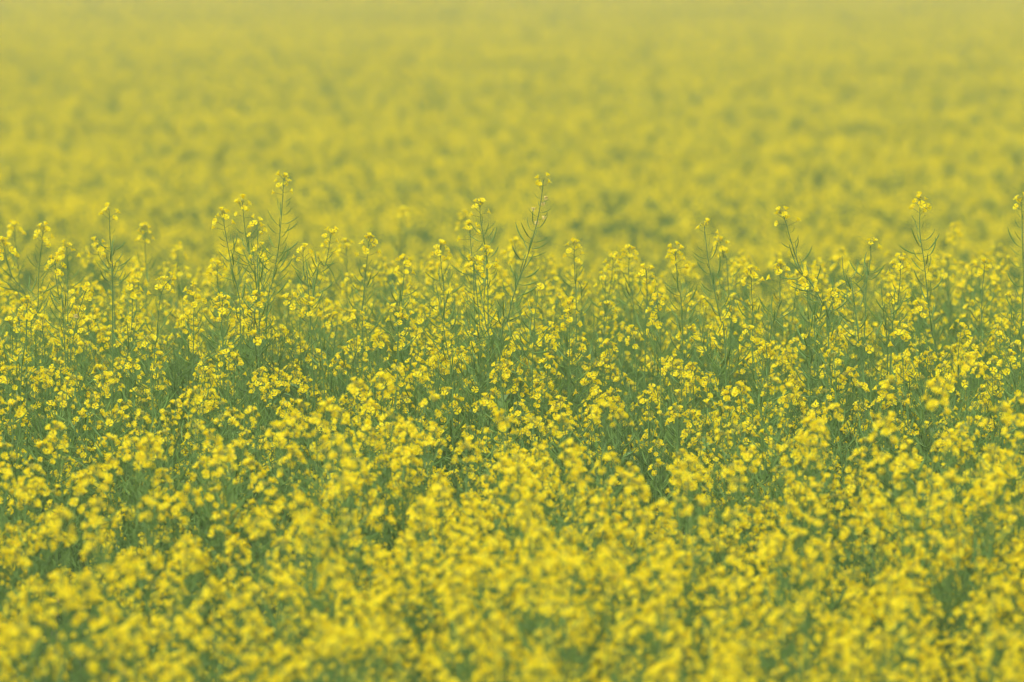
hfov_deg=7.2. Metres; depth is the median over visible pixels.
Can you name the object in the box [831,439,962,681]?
rapeseed plant
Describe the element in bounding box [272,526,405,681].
rapeseed plant
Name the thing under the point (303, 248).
rapeseed plant
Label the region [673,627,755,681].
rapeseed plant
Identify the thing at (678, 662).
rapeseed plant
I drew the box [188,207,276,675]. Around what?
rapeseed plant
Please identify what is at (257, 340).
rapeseed plant
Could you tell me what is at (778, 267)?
rapeseed plant
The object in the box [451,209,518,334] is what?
rapeseed plant
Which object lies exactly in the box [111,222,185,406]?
rapeseed plant
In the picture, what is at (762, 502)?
rapeseed plant
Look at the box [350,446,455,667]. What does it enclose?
rapeseed plant
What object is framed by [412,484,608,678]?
rapeseed plant
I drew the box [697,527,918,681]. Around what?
rapeseed plant
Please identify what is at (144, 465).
rapeseed plant
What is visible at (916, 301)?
rapeseed plant
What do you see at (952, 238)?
rapeseed plant
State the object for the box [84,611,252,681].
rapeseed plant
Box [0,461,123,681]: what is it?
rapeseed plant
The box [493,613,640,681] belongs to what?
rapeseed plant
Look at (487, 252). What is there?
rapeseed plant
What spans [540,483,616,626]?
rapeseed plant
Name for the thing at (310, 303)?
rapeseed plant
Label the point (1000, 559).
rapeseed plant
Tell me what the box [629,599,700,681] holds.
rapeseed plant
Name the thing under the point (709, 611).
rapeseed plant
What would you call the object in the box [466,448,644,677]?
rapeseed plant
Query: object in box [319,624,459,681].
rapeseed plant
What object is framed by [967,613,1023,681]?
rapeseed plant
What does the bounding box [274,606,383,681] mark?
rapeseed plant
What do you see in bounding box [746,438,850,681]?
rapeseed plant
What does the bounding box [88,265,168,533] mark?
rapeseed plant
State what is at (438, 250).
rapeseed plant
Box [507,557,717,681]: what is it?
rapeseed plant
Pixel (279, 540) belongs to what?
rapeseed plant
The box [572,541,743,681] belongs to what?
rapeseed plant
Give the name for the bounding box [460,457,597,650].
rapeseed plant
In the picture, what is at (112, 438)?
rapeseed plant
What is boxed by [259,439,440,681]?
rapeseed plant
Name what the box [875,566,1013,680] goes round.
rapeseed plant
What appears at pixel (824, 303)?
rapeseed plant
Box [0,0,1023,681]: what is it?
rapeseed crop
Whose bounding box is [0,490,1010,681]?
field ground
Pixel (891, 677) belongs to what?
rapeseed plant
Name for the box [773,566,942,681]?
rapeseed plant
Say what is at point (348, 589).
rapeseed plant
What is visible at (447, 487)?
rapeseed plant
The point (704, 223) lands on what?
rapeseed plant
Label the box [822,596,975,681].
rapeseed plant
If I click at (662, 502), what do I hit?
rapeseed plant
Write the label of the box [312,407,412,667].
rapeseed plant
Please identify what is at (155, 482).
rapeseed plant
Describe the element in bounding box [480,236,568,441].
rapeseed plant
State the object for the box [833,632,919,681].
rapeseed plant
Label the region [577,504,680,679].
rapeseed plant
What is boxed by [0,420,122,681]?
rapeseed plant
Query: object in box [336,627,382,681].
rapeseed plant
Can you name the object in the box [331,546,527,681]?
rapeseed plant
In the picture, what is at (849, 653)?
rapeseed plant
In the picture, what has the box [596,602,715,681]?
rapeseed plant
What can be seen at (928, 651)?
rapeseed plant
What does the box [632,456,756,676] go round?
rapeseed plant
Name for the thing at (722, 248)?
rapeseed plant
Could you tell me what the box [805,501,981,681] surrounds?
rapeseed plant
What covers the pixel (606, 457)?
rapeseed plant
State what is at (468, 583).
rapeseed plant
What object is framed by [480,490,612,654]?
rapeseed plant
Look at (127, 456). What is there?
rapeseed plant
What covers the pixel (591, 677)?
rapeseed plant
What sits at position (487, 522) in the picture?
rapeseed plant
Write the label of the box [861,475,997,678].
rapeseed plant
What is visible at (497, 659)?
rapeseed plant
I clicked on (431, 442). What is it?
rapeseed plant
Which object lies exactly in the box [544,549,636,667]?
rapeseed plant
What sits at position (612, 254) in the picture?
rapeseed plant
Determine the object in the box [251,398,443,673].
rapeseed plant
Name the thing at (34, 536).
rapeseed plant
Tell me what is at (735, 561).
rapeseed plant
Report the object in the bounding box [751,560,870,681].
rapeseed plant
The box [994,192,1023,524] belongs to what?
rapeseed plant
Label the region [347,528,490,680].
rapeseed plant
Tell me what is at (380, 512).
rapeseed plant
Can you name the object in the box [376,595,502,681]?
rapeseed plant
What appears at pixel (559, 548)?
rapeseed plant
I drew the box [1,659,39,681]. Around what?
rapeseed plant
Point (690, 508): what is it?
rapeseed plant
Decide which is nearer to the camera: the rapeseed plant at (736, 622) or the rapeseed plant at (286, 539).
the rapeseed plant at (736, 622)
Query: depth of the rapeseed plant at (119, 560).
16.00 m
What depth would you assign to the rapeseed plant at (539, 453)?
18.05 m
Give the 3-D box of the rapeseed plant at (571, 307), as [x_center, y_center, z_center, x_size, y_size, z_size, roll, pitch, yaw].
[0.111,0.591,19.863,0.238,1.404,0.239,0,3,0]
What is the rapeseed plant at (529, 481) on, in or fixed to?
on the field ground
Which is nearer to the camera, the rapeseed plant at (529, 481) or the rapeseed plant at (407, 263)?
the rapeseed plant at (529, 481)
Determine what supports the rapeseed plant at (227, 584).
on the field ground
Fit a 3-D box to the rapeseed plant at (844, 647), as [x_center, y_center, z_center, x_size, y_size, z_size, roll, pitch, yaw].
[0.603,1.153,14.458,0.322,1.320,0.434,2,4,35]
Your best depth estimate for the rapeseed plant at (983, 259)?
20.62 m
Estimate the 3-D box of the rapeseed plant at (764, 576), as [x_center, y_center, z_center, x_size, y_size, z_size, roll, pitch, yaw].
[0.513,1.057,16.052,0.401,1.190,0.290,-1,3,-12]
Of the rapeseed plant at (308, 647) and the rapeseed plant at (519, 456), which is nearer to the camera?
the rapeseed plant at (308, 647)
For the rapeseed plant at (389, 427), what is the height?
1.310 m
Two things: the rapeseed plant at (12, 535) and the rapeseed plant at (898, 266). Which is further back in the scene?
the rapeseed plant at (898, 266)
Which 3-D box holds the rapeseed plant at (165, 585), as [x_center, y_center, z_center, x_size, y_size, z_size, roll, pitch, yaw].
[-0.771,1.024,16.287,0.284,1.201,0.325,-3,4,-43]
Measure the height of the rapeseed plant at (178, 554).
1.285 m
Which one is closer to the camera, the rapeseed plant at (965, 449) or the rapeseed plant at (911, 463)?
the rapeseed plant at (911, 463)
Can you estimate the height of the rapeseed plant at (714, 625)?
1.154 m
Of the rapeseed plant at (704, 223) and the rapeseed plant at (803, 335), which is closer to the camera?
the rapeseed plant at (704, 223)
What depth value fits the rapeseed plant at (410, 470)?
17.83 m
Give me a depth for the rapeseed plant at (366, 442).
18.08 m
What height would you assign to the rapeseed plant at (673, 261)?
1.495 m
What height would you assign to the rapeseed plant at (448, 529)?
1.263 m
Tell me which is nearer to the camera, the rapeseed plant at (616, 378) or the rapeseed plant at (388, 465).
the rapeseed plant at (388, 465)
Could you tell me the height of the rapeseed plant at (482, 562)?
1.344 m
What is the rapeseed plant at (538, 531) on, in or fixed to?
on the field ground
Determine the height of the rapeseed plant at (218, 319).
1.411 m
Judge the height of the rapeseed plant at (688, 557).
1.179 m
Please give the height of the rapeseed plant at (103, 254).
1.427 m
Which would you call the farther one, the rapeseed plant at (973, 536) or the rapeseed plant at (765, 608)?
the rapeseed plant at (973, 536)
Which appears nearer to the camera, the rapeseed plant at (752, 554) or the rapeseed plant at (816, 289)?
the rapeseed plant at (752, 554)
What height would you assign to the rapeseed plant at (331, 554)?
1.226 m
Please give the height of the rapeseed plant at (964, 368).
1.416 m
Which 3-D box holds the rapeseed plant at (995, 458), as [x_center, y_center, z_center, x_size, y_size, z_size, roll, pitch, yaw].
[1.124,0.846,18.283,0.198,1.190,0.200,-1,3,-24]
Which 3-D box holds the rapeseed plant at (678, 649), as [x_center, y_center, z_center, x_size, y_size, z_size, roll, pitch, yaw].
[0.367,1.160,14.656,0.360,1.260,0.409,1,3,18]
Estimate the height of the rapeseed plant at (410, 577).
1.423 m
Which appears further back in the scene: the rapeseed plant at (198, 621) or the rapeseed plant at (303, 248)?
the rapeseed plant at (303, 248)
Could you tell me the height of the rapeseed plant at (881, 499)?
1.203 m
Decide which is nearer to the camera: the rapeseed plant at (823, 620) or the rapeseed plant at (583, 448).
the rapeseed plant at (823, 620)
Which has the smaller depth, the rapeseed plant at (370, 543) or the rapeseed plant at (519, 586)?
the rapeseed plant at (519, 586)
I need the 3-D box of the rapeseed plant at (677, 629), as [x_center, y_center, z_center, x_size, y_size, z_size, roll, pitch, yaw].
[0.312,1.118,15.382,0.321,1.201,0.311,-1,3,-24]
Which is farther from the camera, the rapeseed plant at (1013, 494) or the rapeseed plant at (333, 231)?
the rapeseed plant at (333, 231)
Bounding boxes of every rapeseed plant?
[0,236,58,652]
[0,295,61,666]
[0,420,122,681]
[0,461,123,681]
[0,500,109,680]
[0,506,147,681]
[0,522,37,666]
[0,525,22,678]
[0,567,74,677]
[0,575,121,681]
[0,577,90,681]
[0,625,17,681]
[1,220,81,681]
[1,586,142,681]
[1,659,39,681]
[3,531,203,681]
[4,221,73,635]
[4,482,115,681]
[7,464,176,681]
[8,239,106,663]
[15,613,170,681]
[24,556,186,681]
[25,281,94,679]
[28,252,99,672]
[30,435,235,674]
[40,573,155,681]
[56,433,213,679]
[66,432,213,681]
[74,202,151,675]
[80,558,191,681]
[83,484,290,681]
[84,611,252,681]
[87,236,158,535]
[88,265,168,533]
[88,534,307,681]
[90,554,279,681]
[92,610,285,681]
[97,427,180,658]
[104,437,250,679]
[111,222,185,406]
[113,613,179,681]
[118,614,263,681]
[125,537,281,681]
[127,534,271,681]
[128,420,223,678]
[132,272,175,620]
[140,651,192,681]
[143,281,225,670]
[143,429,269,681]
[144,445,308,676]
[153,577,261,681]
[155,241,208,641]
[159,590,278,681]
[163,439,276,680]
[170,411,345,676]
[171,511,384,681]
[173,406,294,630]
[173,653,203,681]
[181,258,268,527]
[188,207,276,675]
[190,238,272,677]
[192,292,258,661]
[200,521,357,681]
[212,545,328,681]
[215,217,295,655]
[219,507,424,681]
[220,494,420,681]
[224,545,379,681]
[228,411,399,669]
[230,170,301,680]
[234,194,303,668]
[248,377,448,669]
[249,561,396,681]
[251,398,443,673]
[256,557,375,681]
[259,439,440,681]
[266,509,422,681]
[271,508,467,681]
[271,621,425,681]
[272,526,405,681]
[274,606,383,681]
[276,295,370,592]
[279,612,384,681]
[281,226,338,490]
[282,371,452,681]
[287,243,370,515]
[292,419,449,675]
[294,579,393,681]
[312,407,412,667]
[312,635,441,681]
[317,417,502,660]
[317,608,404,681]
[319,238,387,462]
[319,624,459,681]
[323,616,389,681]
[328,232,399,455]
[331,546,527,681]
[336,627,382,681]
[337,253,434,681]
[339,447,445,672]
[339,449,439,677]
[346,497,487,681]
[346,546,516,681]
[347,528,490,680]
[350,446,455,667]
[355,407,444,672]
[360,421,527,679]
[361,541,571,681]
[361,620,516,681]
[367,588,477,681]
[368,481,537,681]
[370,474,566,676]
[370,564,558,681]
[375,565,480,681]
[376,206,419,369]
[376,522,521,680]
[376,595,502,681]
[384,547,500,681]
[400,570,529,681]
[402,492,526,658]
[403,501,578,675]
[406,472,560,641]
[409,495,587,661]
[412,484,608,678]
[414,527,568,673]
[417,239,500,494]
[419,461,624,676]
[422,613,524,681]
[424,285,502,663]
[424,410,581,677]
[426,198,509,476]
[429,566,585,681]
[430,516,558,679]
[431,253,497,525]
[436,542,566,681]
[437,535,560,680]
[442,551,563,681]
[445,519,591,681]
[447,610,536,680]
[450,219,531,510]
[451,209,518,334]
[452,537,587,672]
[452,549,595,681]
[455,520,587,681]
[459,172,550,532]
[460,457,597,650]
[461,448,585,650]
[461,612,596,681]
[462,440,597,603]
[463,564,575,681]
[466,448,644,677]
[469,245,528,533]
[470,453,614,643]
[471,583,569,678]
[472,501,570,660]
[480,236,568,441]
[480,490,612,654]
[483,493,627,680]
[483,526,628,676]
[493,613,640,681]
[497,398,702,653]
[498,452,697,672]
[498,468,675,676]
[500,413,646,578]
[502,548,643,681]
[507,534,629,678]
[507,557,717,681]
[510,296,600,549]
[512,283,564,497]
[512,490,644,658]
[525,616,650,681]
[528,238,618,513]
[531,473,714,681]
[535,542,689,681]
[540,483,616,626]
[541,615,635,680]
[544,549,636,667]
[548,522,683,680]
[551,479,616,677]
[554,583,671,681]
[568,251,657,494]
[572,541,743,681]
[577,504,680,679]
[581,478,705,671]
[587,559,705,680]
[592,524,768,672]
[593,570,748,681]
[594,502,744,679]
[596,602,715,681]
[597,244,667,600]
[598,525,721,679]
[603,658,680,681]
[609,263,696,591]
[617,550,758,679]
[618,468,789,673]
[621,602,724,681]
[626,595,719,679]
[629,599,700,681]
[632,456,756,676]
[632,492,753,677]
[632,547,833,681]
[642,241,725,600]
[642,619,693,681]
[643,505,811,681]
[644,293,704,576]
[650,634,761,681]
[653,470,774,665]
[661,448,747,664]
[669,460,786,678]
[670,640,704,681]
[672,459,762,647]
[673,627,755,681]
[677,551,759,681]
[686,235,780,441]
[687,218,747,475]
[687,500,874,681]
[692,574,794,681]
[693,533,870,681]
[697,265,785,666]
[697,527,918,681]
[699,620,752,680]
[704,628,815,681]
[707,604,763,681]
[711,373,807,673]
[711,603,848,681]
[718,259,803,496]
[721,419,866,674]
[723,501,929,680]
[725,591,822,681]
[731,540,889,681]
[733,435,883,679]
[739,414,878,678]
[743,441,892,680]
[745,477,903,678]
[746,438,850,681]
[749,479,926,679]
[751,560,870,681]
[754,270,869,548]
[767,562,903,681]
[773,402,888,671]
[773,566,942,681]
[774,206,864,604]
[778,467,911,675]
[794,497,916,675]
[797,288,870,561]
[798,237,900,559]
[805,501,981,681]
[806,620,880,681]
[809,559,964,681]
[810,492,963,681]
[813,453,1022,681]
[813,479,946,669]
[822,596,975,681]
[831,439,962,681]
[832,257,905,545]
[833,377,1020,677]
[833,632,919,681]
[841,642,961,681]
[844,281,941,555]
[848,252,927,675]
[852,490,1023,681]
[858,618,947,681]
[860,428,1007,674]
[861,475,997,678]
[864,485,1016,680]
[866,595,941,681]
[869,476,1023,681]
[869,573,938,681]
[873,556,1017,680]
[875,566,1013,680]
[876,470,1023,681]
[876,489,1022,681]
[878,353,1023,662]
[880,580,1023,681]
[883,602,977,681]
[892,469,1023,681]
[898,192,976,666]
[912,645,989,681]
[920,425,1022,681]
[923,444,1016,660]
[924,413,1023,664]
[926,530,1022,681]
[927,489,1023,650]
[928,451,1002,634]
[937,257,1009,471]
[937,450,1023,681]
[937,492,1021,674]
[942,593,1005,681]
[943,439,1023,666]
[945,220,975,397]
[963,585,1023,681]
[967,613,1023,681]
[973,652,996,679]
[980,513,1023,645]
[981,454,1018,669]
[989,554,1023,680]
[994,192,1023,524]
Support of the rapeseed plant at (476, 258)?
on the field ground
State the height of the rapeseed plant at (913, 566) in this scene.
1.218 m
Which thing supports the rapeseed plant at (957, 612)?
on the field ground
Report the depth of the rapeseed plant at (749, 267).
19.92 m
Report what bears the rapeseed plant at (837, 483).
on the field ground
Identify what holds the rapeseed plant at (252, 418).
on the field ground
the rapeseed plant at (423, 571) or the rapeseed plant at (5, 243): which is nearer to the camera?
the rapeseed plant at (423, 571)
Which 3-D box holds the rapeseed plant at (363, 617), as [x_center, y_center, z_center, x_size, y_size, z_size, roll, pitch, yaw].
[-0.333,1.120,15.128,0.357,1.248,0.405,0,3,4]
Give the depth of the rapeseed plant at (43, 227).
20.82 m
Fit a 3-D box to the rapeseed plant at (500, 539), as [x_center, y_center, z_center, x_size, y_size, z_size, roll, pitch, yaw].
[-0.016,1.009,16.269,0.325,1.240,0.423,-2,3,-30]
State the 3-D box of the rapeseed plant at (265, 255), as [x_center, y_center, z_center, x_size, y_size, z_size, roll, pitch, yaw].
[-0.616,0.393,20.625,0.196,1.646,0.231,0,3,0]
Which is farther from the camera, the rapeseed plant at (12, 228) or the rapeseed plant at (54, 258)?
the rapeseed plant at (12, 228)
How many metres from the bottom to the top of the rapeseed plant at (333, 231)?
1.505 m
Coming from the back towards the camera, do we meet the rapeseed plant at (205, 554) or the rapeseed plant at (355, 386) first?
the rapeseed plant at (355, 386)
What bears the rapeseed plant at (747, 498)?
on the field ground
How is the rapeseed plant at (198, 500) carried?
on the field ground
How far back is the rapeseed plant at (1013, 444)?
18.18 m
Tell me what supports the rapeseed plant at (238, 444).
on the field ground
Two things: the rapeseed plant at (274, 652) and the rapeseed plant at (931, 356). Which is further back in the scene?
the rapeseed plant at (931, 356)
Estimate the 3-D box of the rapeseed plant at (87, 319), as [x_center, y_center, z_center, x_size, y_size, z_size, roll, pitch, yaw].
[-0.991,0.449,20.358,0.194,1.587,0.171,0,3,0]
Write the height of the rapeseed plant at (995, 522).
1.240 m
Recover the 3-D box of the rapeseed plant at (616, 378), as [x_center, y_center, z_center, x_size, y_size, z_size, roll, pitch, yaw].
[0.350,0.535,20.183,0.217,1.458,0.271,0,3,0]
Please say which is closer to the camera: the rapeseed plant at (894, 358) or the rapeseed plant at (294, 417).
the rapeseed plant at (294, 417)
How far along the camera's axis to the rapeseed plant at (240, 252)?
23.02 m
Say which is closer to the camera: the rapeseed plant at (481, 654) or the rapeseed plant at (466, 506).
the rapeseed plant at (481, 654)
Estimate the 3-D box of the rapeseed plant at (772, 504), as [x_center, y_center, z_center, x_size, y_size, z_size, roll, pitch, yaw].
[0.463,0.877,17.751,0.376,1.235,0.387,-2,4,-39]
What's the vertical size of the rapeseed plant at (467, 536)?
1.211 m
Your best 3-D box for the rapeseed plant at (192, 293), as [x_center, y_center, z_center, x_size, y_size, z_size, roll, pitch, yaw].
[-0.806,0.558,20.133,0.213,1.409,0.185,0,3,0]
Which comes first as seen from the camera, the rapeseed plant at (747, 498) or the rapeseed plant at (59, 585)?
the rapeseed plant at (59, 585)
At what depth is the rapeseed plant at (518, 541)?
16.12 m
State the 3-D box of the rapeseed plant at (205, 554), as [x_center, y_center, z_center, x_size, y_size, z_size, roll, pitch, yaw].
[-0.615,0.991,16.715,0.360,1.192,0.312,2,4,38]
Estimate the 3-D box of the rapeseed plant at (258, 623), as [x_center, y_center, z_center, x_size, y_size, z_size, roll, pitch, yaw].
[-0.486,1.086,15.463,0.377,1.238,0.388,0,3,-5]
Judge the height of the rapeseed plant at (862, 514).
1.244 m
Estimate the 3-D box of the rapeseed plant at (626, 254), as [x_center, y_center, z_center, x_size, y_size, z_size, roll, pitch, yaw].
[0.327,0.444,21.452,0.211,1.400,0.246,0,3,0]
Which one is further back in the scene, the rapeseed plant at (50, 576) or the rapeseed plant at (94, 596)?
the rapeseed plant at (50, 576)
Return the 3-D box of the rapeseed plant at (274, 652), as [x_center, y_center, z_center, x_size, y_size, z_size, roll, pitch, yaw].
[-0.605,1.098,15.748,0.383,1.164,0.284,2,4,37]
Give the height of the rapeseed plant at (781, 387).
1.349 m
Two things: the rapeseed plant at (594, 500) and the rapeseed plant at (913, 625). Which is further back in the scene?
the rapeseed plant at (594, 500)
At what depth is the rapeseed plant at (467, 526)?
16.84 m
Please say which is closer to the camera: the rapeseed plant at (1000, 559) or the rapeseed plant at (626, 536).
the rapeseed plant at (626, 536)
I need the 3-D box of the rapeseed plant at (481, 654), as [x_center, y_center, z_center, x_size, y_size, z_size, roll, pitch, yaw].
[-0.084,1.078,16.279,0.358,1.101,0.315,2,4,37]
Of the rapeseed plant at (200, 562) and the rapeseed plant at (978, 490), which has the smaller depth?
the rapeseed plant at (200, 562)
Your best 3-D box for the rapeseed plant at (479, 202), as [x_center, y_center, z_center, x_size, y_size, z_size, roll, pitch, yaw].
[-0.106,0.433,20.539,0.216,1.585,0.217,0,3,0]
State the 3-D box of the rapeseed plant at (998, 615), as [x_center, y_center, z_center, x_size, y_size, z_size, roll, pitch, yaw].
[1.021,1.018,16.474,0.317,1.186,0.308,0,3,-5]
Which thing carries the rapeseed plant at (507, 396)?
on the field ground
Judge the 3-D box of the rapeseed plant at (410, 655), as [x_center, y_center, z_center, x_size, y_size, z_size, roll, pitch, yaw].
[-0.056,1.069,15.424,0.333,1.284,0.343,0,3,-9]
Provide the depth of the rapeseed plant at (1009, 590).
16.13 m
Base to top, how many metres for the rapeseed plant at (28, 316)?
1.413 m
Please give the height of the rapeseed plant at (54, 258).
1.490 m
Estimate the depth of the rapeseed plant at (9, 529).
17.56 m
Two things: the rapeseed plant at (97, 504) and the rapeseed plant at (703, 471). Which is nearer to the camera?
the rapeseed plant at (97, 504)
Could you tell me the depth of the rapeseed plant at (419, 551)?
16.74 m
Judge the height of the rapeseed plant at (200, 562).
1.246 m
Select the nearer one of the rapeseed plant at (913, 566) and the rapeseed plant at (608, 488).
the rapeseed plant at (913, 566)
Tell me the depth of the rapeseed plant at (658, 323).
19.92 m
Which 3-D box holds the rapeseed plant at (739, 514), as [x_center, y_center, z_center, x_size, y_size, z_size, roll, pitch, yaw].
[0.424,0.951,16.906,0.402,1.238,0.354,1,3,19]
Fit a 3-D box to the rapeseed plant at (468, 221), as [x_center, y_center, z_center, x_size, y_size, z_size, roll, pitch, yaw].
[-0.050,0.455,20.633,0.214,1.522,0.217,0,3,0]
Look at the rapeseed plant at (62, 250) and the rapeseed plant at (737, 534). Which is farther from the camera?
the rapeseed plant at (62, 250)
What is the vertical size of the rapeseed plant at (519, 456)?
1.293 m
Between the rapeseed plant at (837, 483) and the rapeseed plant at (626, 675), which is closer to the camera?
the rapeseed plant at (626, 675)
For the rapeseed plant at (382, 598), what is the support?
on the field ground
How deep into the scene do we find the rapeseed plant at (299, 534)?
17.01 m
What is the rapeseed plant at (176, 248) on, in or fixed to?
on the field ground
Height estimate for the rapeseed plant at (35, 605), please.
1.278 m
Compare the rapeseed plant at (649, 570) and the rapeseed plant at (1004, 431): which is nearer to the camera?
the rapeseed plant at (649, 570)
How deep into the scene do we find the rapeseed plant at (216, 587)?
14.91 m
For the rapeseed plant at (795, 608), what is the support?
on the field ground
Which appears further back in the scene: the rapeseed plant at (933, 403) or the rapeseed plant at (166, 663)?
the rapeseed plant at (933, 403)
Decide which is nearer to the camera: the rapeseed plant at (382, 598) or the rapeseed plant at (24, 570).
the rapeseed plant at (382, 598)
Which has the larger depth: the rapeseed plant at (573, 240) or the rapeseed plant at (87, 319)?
the rapeseed plant at (573, 240)
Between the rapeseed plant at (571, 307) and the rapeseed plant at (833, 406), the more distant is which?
the rapeseed plant at (571, 307)
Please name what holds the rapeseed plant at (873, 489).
on the field ground
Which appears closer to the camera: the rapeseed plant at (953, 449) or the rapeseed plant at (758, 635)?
the rapeseed plant at (758, 635)
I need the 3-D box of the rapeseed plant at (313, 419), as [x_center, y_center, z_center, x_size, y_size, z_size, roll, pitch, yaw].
[-0.393,0.822,17.724,0.359,1.345,0.348,1,3,23]
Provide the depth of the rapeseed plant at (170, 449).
18.51 m
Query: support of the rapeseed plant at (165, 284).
on the field ground
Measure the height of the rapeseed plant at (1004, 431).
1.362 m
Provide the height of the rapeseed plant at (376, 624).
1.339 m
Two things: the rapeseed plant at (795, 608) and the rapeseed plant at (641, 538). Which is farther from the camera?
the rapeseed plant at (641, 538)
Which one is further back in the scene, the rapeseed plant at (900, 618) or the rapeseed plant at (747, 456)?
the rapeseed plant at (747, 456)
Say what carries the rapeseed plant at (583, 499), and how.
on the field ground
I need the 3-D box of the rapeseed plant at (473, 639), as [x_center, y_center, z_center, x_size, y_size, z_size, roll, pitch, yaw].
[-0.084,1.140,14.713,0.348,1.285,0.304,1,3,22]
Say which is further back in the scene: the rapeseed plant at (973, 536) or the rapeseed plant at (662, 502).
the rapeseed plant at (973, 536)
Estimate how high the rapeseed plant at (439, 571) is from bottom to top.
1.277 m
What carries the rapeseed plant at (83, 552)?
on the field ground
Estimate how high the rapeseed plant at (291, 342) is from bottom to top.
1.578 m
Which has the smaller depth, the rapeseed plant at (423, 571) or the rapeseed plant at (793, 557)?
the rapeseed plant at (793, 557)
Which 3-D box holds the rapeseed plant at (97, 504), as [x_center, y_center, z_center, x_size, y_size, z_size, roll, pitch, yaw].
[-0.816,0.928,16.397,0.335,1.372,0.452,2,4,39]
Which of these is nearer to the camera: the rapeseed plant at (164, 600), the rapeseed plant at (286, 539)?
the rapeseed plant at (286, 539)
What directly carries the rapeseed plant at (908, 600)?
on the field ground
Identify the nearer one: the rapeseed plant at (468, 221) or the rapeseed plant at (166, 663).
the rapeseed plant at (166, 663)
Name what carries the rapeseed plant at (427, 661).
on the field ground
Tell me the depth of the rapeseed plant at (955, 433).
18.27 m
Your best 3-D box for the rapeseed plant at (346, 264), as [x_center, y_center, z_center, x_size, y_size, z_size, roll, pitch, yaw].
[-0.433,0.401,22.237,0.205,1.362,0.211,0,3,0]
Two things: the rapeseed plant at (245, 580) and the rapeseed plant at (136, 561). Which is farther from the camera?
the rapeseed plant at (245, 580)
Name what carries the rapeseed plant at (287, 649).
on the field ground
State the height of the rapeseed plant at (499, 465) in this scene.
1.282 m
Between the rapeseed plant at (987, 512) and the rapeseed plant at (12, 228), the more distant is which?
the rapeseed plant at (12, 228)
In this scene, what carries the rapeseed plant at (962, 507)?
on the field ground
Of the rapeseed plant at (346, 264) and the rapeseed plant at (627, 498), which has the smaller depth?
the rapeseed plant at (627, 498)
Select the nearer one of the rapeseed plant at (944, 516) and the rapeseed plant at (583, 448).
the rapeseed plant at (944, 516)
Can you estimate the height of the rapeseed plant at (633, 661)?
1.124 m
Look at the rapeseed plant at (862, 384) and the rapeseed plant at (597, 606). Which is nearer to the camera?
the rapeseed plant at (597, 606)
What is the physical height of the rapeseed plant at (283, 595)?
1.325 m
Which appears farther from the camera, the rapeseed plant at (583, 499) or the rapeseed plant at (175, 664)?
the rapeseed plant at (583, 499)
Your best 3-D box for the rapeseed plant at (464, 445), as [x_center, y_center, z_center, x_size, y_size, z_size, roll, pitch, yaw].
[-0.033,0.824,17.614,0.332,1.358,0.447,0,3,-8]
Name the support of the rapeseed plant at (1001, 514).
on the field ground
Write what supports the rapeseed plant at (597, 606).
on the field ground
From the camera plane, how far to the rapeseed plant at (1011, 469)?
17.07 m
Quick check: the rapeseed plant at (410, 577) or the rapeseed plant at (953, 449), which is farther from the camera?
the rapeseed plant at (953, 449)
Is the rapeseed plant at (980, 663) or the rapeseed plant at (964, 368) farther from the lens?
the rapeseed plant at (964, 368)
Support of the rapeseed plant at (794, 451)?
on the field ground
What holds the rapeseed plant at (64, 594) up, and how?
on the field ground
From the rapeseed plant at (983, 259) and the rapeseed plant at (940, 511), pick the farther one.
the rapeseed plant at (983, 259)
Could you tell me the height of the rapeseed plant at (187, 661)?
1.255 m
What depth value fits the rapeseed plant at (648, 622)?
14.87 m
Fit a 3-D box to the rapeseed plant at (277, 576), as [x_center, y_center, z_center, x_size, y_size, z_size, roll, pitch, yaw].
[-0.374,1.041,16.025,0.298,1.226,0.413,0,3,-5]
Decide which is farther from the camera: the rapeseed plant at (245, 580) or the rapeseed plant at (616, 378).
the rapeseed plant at (616, 378)
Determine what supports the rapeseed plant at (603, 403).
on the field ground
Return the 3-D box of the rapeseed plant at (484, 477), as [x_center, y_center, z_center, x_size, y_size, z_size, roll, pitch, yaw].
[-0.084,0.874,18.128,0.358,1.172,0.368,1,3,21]
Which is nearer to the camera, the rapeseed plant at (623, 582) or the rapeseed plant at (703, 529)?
the rapeseed plant at (623, 582)
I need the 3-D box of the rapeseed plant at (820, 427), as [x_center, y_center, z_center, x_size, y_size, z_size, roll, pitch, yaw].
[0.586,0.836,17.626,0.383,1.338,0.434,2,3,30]
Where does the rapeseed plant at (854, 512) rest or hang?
on the field ground
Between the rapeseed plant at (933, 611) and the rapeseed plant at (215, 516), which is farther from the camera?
the rapeseed plant at (215, 516)
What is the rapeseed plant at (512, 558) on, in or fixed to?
on the field ground
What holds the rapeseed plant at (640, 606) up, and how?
on the field ground
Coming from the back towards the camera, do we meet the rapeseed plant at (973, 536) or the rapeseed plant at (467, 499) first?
the rapeseed plant at (467, 499)
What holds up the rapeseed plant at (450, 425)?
on the field ground
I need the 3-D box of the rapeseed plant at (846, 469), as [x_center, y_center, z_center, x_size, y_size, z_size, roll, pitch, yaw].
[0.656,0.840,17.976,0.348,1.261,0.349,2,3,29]
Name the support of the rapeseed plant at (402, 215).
on the field ground
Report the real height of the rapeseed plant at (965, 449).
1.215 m
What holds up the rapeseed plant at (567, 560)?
on the field ground
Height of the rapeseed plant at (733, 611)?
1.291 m
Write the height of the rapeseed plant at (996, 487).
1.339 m
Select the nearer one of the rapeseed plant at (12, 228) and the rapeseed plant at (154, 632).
the rapeseed plant at (154, 632)
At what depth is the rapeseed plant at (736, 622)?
15.34 m
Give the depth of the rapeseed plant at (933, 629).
15.77 m
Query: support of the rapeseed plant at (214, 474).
on the field ground
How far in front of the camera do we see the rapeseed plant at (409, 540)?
16.16 m
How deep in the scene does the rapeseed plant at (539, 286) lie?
19.83 m
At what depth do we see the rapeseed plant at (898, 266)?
20.03 m

